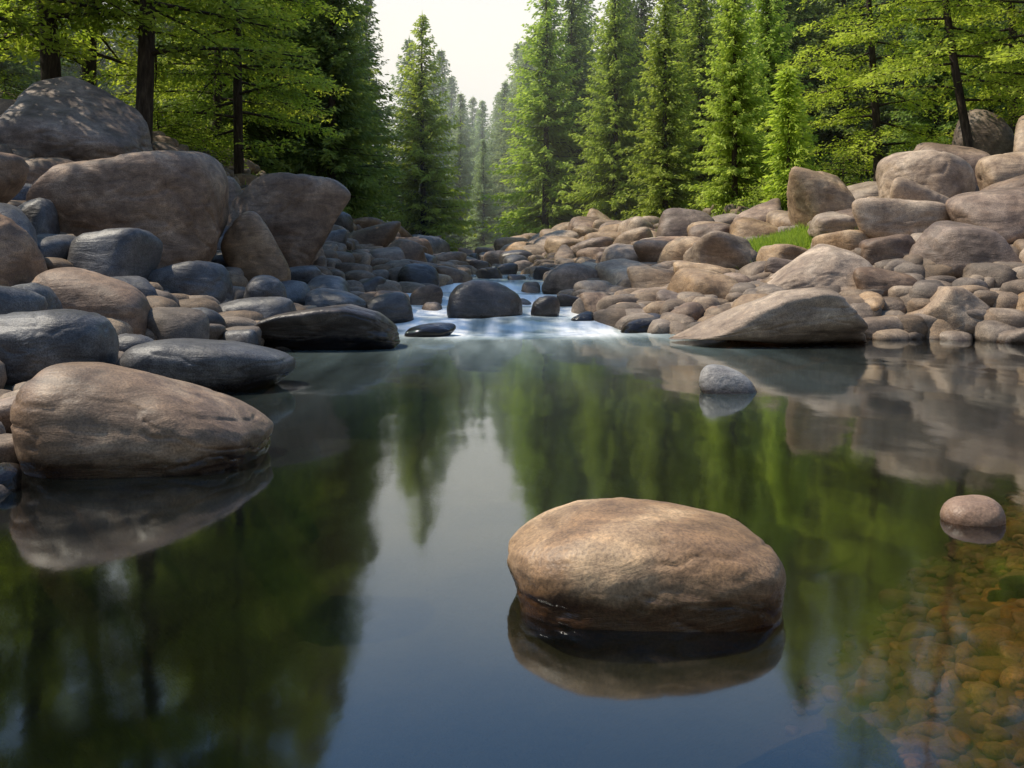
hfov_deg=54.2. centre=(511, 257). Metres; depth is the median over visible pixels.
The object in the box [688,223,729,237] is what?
river rock
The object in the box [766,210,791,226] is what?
river rock
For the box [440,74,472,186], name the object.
spruce tree
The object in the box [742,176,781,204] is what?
shrub
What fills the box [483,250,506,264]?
river rock
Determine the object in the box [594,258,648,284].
river rock
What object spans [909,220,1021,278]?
boulder
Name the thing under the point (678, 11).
spruce tree
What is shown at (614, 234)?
river rock
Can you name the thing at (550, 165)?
spruce tree
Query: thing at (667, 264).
river rock
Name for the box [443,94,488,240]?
spruce tree
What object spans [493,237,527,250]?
river rock
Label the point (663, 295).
river rock
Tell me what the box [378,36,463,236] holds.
spruce tree
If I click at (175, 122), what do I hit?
shrub
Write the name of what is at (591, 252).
river rock
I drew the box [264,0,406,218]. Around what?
spruce tree
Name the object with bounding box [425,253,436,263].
river rock
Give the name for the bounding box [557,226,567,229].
river rock
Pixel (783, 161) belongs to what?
young larch tree
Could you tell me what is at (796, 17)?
spruce tree
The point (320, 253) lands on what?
river rock
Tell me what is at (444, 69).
spruce tree
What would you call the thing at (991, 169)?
boulder
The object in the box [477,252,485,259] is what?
river rock
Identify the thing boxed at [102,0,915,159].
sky
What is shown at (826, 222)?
boulder
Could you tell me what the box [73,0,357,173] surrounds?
larch tree
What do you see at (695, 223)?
river rock
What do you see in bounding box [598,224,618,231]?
river rock
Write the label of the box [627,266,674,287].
river rock
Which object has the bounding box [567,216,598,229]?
river rock
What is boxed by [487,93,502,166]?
spruce tree
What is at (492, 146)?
spruce tree
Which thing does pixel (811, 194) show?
boulder
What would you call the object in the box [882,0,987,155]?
spruce tree
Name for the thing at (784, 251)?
river rock
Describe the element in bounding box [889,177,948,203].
boulder
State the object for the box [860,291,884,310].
river rock
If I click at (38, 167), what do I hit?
boulder
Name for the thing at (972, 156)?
boulder
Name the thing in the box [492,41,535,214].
spruce tree
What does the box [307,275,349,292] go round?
river rock
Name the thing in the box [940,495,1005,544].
river rock
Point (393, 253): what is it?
river rock
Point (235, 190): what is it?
boulder
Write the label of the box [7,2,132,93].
spruce tree
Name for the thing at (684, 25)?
spruce tree
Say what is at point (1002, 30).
larch tree
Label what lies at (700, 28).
spruce tree
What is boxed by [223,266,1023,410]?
water
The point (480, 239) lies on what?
spruce tree
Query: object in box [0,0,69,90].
spruce tree
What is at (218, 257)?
river rock
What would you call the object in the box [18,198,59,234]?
river rock
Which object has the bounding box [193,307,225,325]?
river rock
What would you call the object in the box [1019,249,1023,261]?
boulder
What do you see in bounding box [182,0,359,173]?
spruce tree
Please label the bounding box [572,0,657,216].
spruce tree
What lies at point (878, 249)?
boulder
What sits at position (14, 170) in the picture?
river rock
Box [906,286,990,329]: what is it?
boulder
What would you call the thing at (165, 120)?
shrub
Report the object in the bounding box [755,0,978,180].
larch tree
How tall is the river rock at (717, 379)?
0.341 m
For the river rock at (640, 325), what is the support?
on the ground at (328, 583)
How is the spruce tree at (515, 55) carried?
on the ground at (328, 583)
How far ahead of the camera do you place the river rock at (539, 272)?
21.40 m
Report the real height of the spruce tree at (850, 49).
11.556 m
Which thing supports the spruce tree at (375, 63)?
on the ground at (328, 583)
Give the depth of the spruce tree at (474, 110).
174.70 m
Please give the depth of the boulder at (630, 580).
2.72 m
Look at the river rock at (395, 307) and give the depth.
13.98 m
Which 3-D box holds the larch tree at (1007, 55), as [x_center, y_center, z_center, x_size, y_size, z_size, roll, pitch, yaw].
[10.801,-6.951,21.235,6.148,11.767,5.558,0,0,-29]
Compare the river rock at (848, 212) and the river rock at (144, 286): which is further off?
the river rock at (848, 212)
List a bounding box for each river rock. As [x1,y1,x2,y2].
[0,152,28,202]
[0,203,37,245]
[0,285,47,313]
[0,309,118,385]
[0,395,15,433]
[0,462,21,520]
[11,282,62,309]
[12,183,31,199]
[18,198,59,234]
[37,234,75,259]
[67,228,162,279]
[112,276,157,295]
[116,338,295,400]
[118,333,154,351]
[148,260,232,302]
[152,142,184,150]
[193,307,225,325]
[211,250,226,266]
[217,226,228,249]
[219,297,295,317]
[223,329,258,344]
[244,275,286,297]
[254,304,399,349]
[281,280,310,305]
[290,265,321,283]
[305,288,365,307]
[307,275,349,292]
[311,247,326,264]
[326,229,347,244]
[335,212,353,232]
[353,217,385,227]
[361,277,385,291]
[366,292,413,331]
[369,247,404,260]
[374,290,409,300]
[397,263,438,285]
[399,226,411,237]
[401,259,433,266]
[402,237,432,254]
[404,322,455,336]
[410,285,442,304]
[414,236,449,253]
[421,245,427,252]
[422,302,441,310]
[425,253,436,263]
[433,251,466,261]
[436,266,471,282]
[458,248,474,255]
[465,259,491,269]
[468,253,477,258]
[474,247,493,253]
[476,267,502,278]
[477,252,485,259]
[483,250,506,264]
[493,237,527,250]
[495,263,517,274]
[499,250,532,264]
[500,242,513,250]
[503,254,528,263]
[505,241,531,250]
[507,274,525,279]
[512,235,531,239]
[514,260,531,271]
[521,282,539,292]
[521,298,530,304]
[522,233,535,236]
[522,244,545,254]
[527,229,557,243]
[531,295,559,327]
[533,230,578,244]
[533,266,552,279]
[539,229,557,236]
[544,236,582,253]
[552,222,568,228]
[553,244,575,260]
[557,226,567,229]
[557,294,578,306]
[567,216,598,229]
[571,311,593,320]
[572,226,598,237]
[573,237,613,257]
[573,280,611,291]
[574,257,592,262]
[576,247,604,258]
[579,292,604,311]
[582,262,597,267]
[583,233,614,240]
[584,231,621,239]
[586,208,610,219]
[592,219,611,228]
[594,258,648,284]
[596,252,602,262]
[598,220,621,229]
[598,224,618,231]
[601,243,640,261]
[613,227,652,243]
[617,216,653,232]
[620,313,660,332]
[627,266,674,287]
[643,216,659,224]
[652,261,673,268]
[656,289,677,300]
[657,236,699,263]
[671,302,703,319]
[687,221,729,232]
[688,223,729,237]
[699,364,758,412]
[712,213,737,224]
[724,272,752,282]
[730,217,777,237]
[731,293,767,307]
[756,244,807,260]
[764,257,791,272]
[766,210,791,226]
[836,209,854,218]
[847,181,877,198]
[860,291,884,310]
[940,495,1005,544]
[1012,239,1023,251]
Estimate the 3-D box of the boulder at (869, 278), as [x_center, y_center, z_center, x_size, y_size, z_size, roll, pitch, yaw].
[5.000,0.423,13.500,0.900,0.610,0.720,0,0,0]
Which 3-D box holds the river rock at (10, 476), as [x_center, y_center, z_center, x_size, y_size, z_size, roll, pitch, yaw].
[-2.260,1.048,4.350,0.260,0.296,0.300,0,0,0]
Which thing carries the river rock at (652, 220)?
on the ground at (328, 583)
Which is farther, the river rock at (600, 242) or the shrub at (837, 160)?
the shrub at (837, 160)
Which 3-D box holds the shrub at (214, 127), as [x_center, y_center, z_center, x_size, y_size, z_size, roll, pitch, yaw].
[-8.446,-2.833,27.183,2.389,1.936,2.709,0,0,-25]
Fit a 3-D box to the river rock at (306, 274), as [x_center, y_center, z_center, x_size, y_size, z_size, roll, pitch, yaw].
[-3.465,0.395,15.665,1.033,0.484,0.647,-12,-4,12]
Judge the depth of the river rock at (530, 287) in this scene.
18.57 m
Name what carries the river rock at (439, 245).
on the ground at (328, 583)
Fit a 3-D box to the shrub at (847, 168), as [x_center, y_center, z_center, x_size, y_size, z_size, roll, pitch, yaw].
[9.680,-2.183,29.175,2.195,2.381,2.648,0,0,18]
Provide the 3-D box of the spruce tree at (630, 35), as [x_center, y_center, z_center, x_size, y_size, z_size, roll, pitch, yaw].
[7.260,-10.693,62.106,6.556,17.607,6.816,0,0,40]
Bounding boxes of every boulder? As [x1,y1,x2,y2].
[0,76,152,161]
[0,213,47,286]
[10,362,273,510]
[24,158,74,183]
[26,150,228,268]
[30,267,150,334]
[221,211,290,281]
[226,176,241,225]
[227,172,350,267]
[347,221,400,247]
[387,239,426,261]
[447,280,522,333]
[507,497,785,663]
[541,262,597,293]
[630,287,666,294]
[633,236,682,261]
[656,208,714,236]
[667,267,737,298]
[669,287,868,344]
[673,260,731,273]
[683,230,752,269]
[733,198,781,221]
[767,244,872,290]
[787,166,855,225]
[807,211,858,237]
[812,230,869,250]
[851,198,949,238]
[853,267,916,296]
[858,234,914,264]
[863,314,908,338]
[876,150,975,197]
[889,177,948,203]
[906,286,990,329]
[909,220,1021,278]
[913,142,990,185]
[945,186,1023,244]
[952,109,1014,154]
[975,152,1023,189]
[980,174,1023,190]
[996,329,1023,342]
[1013,115,1023,151]
[1015,292,1023,310]
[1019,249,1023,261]
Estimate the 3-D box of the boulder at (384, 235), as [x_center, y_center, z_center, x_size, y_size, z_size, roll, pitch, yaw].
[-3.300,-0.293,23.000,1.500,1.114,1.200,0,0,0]
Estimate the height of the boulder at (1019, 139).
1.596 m
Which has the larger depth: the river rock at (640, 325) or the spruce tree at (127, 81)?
the spruce tree at (127, 81)
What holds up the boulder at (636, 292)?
on the ground at (328, 583)
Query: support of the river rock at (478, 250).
on the ground at (328, 583)
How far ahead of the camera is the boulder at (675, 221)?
23.62 m
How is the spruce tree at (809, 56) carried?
on the ground at (328, 583)
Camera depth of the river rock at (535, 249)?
32.23 m
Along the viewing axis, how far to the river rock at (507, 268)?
24.35 m
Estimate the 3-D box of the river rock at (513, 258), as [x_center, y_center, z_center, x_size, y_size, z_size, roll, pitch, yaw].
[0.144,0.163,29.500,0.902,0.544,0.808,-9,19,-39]
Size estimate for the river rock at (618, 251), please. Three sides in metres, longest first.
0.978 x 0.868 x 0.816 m
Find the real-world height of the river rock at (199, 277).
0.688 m
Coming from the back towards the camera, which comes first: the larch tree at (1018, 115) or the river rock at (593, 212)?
the river rock at (593, 212)
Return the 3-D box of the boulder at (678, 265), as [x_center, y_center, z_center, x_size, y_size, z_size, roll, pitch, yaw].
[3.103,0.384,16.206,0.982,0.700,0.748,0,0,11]
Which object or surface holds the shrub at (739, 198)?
on the ground at (328, 583)
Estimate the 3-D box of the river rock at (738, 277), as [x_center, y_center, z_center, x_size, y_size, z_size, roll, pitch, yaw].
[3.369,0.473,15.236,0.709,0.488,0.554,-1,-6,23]
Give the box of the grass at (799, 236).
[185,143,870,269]
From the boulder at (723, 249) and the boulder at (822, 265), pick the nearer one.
the boulder at (822, 265)
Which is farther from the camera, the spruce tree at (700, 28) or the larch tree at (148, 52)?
the spruce tree at (700, 28)
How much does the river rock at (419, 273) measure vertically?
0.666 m
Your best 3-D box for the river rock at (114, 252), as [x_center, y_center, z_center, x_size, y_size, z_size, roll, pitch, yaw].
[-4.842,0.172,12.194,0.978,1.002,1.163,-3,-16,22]
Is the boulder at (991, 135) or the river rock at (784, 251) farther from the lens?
the boulder at (991, 135)
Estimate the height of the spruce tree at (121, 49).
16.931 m
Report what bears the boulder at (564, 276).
on the ground at (328, 583)
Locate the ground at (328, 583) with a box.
[0,85,1023,767]
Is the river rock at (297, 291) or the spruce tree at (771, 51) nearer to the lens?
the river rock at (297, 291)
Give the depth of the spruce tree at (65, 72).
50.43 m
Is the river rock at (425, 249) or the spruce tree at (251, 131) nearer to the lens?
the river rock at (425, 249)
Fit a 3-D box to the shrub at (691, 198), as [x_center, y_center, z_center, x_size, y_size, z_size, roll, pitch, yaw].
[7.183,-1.743,34.118,2.690,2.419,2.230,0,0,37]
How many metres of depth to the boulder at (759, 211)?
22.83 m
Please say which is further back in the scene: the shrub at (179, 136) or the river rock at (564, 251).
the river rock at (564, 251)
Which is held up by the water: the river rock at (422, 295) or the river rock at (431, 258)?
the river rock at (422, 295)
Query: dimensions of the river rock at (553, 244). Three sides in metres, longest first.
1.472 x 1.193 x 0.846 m
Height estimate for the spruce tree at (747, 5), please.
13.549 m
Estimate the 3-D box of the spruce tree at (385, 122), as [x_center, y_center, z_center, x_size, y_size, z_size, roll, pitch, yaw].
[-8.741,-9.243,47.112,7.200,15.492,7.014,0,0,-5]
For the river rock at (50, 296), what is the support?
on the ground at (328, 583)
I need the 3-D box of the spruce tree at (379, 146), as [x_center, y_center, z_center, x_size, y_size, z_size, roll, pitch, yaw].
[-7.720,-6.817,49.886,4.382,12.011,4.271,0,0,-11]
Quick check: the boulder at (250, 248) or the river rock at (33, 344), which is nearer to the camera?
the river rock at (33, 344)
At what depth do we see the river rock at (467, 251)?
41.00 m
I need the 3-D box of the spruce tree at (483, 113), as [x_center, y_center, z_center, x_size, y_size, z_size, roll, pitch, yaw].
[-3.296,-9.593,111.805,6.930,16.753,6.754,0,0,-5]
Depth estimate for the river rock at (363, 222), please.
33.36 m
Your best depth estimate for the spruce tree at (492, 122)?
159.88 m
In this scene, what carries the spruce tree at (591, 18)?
on the ground at (328, 583)
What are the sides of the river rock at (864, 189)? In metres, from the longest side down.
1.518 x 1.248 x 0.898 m
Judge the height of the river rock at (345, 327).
0.652 m
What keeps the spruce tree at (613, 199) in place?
on the ground at (328, 583)
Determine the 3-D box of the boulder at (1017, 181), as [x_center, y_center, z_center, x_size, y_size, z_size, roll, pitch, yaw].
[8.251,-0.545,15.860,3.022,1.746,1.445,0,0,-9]
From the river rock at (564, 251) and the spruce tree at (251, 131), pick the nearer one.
the river rock at (564, 251)
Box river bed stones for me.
[762,489,1023,767]
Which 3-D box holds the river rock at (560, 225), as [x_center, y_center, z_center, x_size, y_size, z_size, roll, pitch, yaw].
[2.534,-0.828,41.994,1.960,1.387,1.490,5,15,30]
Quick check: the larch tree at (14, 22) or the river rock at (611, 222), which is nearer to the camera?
the larch tree at (14, 22)
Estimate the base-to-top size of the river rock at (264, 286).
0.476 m
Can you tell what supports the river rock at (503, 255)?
on the ground at (328, 583)
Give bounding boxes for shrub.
[0,67,31,98]
[123,95,223,159]
[153,106,216,153]
[161,124,211,155]
[181,120,248,165]
[198,135,246,167]
[200,123,258,158]
[685,175,739,209]
[710,186,759,208]
[711,171,768,203]
[731,173,777,213]
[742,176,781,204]
[781,157,826,179]
[808,148,871,183]
[813,146,872,185]
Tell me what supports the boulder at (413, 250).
on the ground at (328, 583)
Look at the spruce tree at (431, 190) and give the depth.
47.51 m
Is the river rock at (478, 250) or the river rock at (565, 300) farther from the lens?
the river rock at (478, 250)
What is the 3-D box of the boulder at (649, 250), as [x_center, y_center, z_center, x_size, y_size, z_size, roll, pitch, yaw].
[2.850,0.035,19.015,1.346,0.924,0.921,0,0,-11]
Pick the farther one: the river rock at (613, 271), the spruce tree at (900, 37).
the spruce tree at (900, 37)
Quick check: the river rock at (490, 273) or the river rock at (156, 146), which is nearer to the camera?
the river rock at (156, 146)
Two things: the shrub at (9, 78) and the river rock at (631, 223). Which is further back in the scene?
the river rock at (631, 223)
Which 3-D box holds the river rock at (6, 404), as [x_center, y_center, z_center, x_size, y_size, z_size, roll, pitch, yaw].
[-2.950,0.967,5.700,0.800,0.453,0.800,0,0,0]
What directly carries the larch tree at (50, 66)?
on the ground at (328, 583)
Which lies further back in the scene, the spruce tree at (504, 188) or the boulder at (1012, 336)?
the spruce tree at (504, 188)
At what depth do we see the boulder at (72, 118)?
16.43 m
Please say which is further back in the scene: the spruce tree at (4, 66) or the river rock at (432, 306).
the spruce tree at (4, 66)
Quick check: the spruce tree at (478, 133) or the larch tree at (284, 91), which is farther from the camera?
the spruce tree at (478, 133)
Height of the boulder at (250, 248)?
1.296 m
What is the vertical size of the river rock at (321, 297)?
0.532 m
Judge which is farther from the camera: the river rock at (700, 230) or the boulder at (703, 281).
the river rock at (700, 230)
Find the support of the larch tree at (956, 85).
on the ground at (328, 583)
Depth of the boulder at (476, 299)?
14.49 m
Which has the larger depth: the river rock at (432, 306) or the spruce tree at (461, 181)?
the spruce tree at (461, 181)
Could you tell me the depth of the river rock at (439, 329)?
12.66 m
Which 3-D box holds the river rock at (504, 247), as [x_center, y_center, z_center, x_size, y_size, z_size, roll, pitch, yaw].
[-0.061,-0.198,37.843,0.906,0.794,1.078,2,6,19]
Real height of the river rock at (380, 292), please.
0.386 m
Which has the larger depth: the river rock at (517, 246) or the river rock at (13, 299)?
the river rock at (517, 246)
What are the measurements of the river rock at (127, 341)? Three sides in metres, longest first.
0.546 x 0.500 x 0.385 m
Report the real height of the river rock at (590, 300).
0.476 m
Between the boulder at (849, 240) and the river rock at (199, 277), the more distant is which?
the boulder at (849, 240)
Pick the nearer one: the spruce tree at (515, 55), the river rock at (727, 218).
the river rock at (727, 218)
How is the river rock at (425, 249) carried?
on the ground at (328, 583)
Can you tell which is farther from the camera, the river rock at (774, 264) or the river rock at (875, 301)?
the river rock at (774, 264)
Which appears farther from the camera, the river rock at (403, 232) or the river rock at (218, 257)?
the river rock at (403, 232)
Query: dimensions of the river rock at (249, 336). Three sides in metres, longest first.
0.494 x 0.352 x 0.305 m
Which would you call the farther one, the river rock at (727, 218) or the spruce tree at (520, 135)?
the spruce tree at (520, 135)
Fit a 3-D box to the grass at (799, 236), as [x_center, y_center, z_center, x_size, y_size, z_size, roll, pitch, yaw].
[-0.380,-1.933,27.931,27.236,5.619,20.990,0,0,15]
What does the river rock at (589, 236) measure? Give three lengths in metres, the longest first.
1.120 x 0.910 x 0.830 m
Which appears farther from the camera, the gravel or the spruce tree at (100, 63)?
the spruce tree at (100, 63)
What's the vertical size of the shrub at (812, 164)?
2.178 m
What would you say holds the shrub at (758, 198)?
on the ground at (328, 583)
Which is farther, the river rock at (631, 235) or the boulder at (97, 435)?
the river rock at (631, 235)
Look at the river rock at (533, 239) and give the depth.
37.51 m
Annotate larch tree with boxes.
[0,0,162,62]
[0,0,234,79]
[0,0,273,104]
[0,0,319,143]
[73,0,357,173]
[111,0,349,155]
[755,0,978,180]
[760,61,822,210]
[788,0,1023,147]
[882,0,1023,132]
[888,0,1023,89]
[919,2,1023,141]
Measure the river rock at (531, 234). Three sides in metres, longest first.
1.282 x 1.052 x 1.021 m
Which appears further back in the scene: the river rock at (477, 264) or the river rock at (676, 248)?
the river rock at (477, 264)
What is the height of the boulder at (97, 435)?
0.711 m
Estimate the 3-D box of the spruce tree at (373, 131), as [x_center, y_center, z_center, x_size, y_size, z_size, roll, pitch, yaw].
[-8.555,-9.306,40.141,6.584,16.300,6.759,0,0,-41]
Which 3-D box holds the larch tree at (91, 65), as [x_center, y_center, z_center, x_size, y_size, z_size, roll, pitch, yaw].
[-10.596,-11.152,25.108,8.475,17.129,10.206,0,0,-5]
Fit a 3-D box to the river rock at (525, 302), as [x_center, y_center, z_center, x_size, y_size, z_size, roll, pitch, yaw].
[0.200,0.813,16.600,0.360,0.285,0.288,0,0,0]
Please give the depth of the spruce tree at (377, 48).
59.97 m
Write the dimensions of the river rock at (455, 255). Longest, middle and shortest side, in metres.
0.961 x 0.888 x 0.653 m
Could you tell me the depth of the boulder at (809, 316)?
11.16 m
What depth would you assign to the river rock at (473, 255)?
37.96 m
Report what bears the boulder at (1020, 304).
on the ground at (328, 583)
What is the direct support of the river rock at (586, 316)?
on the water
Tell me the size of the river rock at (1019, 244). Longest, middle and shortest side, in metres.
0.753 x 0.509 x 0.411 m
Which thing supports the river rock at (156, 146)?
on the ground at (328, 583)
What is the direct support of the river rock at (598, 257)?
on the ground at (328, 583)
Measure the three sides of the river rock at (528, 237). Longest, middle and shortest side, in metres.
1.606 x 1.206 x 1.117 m
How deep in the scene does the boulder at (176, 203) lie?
13.22 m
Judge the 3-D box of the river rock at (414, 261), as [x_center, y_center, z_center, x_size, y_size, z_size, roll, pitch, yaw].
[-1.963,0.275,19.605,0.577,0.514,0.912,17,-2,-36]
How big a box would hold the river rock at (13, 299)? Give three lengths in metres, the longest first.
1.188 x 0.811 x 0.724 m
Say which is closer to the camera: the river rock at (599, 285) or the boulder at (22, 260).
the boulder at (22, 260)
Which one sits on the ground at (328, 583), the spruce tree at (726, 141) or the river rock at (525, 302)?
the spruce tree at (726, 141)
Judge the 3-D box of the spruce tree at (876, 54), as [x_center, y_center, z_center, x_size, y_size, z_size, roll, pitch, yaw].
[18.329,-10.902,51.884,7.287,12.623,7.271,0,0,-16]
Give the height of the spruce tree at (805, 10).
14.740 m
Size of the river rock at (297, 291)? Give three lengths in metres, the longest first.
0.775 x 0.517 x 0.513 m
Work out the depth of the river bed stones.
3.31 m
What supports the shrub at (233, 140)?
on the ground at (328, 583)
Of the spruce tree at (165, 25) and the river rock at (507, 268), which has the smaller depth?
the river rock at (507, 268)
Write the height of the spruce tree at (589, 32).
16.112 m
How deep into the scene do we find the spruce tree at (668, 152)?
35.76 m
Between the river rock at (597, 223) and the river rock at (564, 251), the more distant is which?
the river rock at (597, 223)
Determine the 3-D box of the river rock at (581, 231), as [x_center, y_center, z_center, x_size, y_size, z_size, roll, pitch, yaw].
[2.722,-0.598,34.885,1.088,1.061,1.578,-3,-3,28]
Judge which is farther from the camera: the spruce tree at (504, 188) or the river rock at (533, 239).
the spruce tree at (504, 188)
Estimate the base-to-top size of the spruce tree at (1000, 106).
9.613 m
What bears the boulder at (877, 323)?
on the ground at (328, 583)
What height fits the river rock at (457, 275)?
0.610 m
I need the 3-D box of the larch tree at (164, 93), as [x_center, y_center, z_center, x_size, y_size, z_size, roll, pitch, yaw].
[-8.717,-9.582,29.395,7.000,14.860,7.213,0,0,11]
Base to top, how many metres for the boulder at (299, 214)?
1.834 m
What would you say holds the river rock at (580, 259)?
on the ground at (328, 583)
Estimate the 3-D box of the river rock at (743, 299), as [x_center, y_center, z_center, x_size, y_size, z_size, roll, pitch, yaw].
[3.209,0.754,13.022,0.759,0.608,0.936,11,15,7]
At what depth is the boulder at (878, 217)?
14.84 m
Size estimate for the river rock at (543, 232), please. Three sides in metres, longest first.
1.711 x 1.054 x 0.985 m
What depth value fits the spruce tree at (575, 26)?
49.81 m
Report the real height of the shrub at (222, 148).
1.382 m
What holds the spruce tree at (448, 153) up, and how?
on the ground at (328, 583)
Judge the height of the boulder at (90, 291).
0.888 m
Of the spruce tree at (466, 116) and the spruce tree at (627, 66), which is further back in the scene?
the spruce tree at (466, 116)
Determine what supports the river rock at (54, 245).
on the ground at (328, 583)
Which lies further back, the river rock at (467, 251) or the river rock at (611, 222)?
the river rock at (467, 251)
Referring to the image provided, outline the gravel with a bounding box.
[0,99,1023,539]
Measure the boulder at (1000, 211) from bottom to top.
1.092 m
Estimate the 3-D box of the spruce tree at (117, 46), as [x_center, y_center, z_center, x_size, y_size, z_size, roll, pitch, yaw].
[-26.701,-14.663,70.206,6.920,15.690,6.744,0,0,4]
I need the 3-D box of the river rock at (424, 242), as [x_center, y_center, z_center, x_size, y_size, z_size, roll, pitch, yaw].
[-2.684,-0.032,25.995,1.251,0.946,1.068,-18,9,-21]
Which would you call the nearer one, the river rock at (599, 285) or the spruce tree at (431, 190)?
the river rock at (599, 285)
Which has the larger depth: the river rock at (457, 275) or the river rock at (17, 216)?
the river rock at (457, 275)
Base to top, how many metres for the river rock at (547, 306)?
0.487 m
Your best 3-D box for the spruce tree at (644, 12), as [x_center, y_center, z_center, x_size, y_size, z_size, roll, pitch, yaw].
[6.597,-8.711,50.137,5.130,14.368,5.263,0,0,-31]
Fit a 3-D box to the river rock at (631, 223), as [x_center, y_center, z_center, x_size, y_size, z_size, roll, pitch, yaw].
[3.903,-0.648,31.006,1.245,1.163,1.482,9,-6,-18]
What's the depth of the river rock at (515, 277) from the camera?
20.93 m
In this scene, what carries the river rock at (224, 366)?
on the ground at (328, 583)
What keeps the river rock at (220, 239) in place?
on the ground at (328, 583)
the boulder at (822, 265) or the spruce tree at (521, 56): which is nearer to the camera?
the boulder at (822, 265)
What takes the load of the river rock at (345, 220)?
on the ground at (328, 583)
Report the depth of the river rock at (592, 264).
18.88 m
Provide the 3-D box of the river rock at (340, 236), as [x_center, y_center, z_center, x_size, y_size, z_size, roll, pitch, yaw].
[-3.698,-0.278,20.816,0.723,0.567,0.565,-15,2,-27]
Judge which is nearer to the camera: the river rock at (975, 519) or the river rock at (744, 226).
the river rock at (975, 519)
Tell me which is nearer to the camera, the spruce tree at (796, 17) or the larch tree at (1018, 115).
the larch tree at (1018, 115)
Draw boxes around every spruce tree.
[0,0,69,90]
[1,0,116,92]
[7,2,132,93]
[72,4,129,94]
[99,0,180,118]
[103,3,129,95]
[108,5,137,106]
[122,16,224,137]
[155,0,314,173]
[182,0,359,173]
[256,0,401,219]
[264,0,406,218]
[273,2,398,217]
[342,20,397,216]
[348,10,395,220]
[353,0,407,217]
[376,14,488,251]
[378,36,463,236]
[425,61,466,240]
[428,49,472,131]
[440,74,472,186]
[442,132,477,247]
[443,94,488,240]
[446,104,476,175]
[462,139,502,247]
[466,97,486,149]
[467,100,494,208]
[468,111,489,186]
[469,82,518,241]
[480,0,592,238]
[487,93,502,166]
[488,45,540,238]
[488,108,498,143]
[491,40,523,152]
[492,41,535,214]
[502,0,584,228]
[525,0,606,228]
[534,0,608,226]
[542,0,601,147]
[556,0,660,220]
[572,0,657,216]
[600,0,653,209]
[618,0,666,212]
[620,0,706,220]
[635,0,717,213]
[637,0,745,215]
[666,0,716,159]
[678,0,784,215]
[686,0,758,176]
[713,0,823,196]
[714,0,840,183]
[740,0,881,189]
[746,0,864,163]
[790,0,911,181]
[830,0,941,160]
[839,0,941,165]
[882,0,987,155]
[916,0,1023,141]
[983,3,1023,115]
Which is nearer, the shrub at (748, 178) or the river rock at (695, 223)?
the river rock at (695, 223)
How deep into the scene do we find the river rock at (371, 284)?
16.68 m
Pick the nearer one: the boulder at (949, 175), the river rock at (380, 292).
the river rock at (380, 292)
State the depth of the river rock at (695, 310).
13.30 m
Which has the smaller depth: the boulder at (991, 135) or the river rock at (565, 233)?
the boulder at (991, 135)
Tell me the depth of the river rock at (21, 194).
13.46 m
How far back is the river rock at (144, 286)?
10.86 m
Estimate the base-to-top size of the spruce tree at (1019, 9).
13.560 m
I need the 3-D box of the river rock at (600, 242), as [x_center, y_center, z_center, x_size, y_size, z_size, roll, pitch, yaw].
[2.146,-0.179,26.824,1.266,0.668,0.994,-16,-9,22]
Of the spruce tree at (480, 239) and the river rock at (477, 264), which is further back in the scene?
the spruce tree at (480, 239)
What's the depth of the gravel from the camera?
13.12 m
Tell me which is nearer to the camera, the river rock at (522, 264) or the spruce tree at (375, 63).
the river rock at (522, 264)

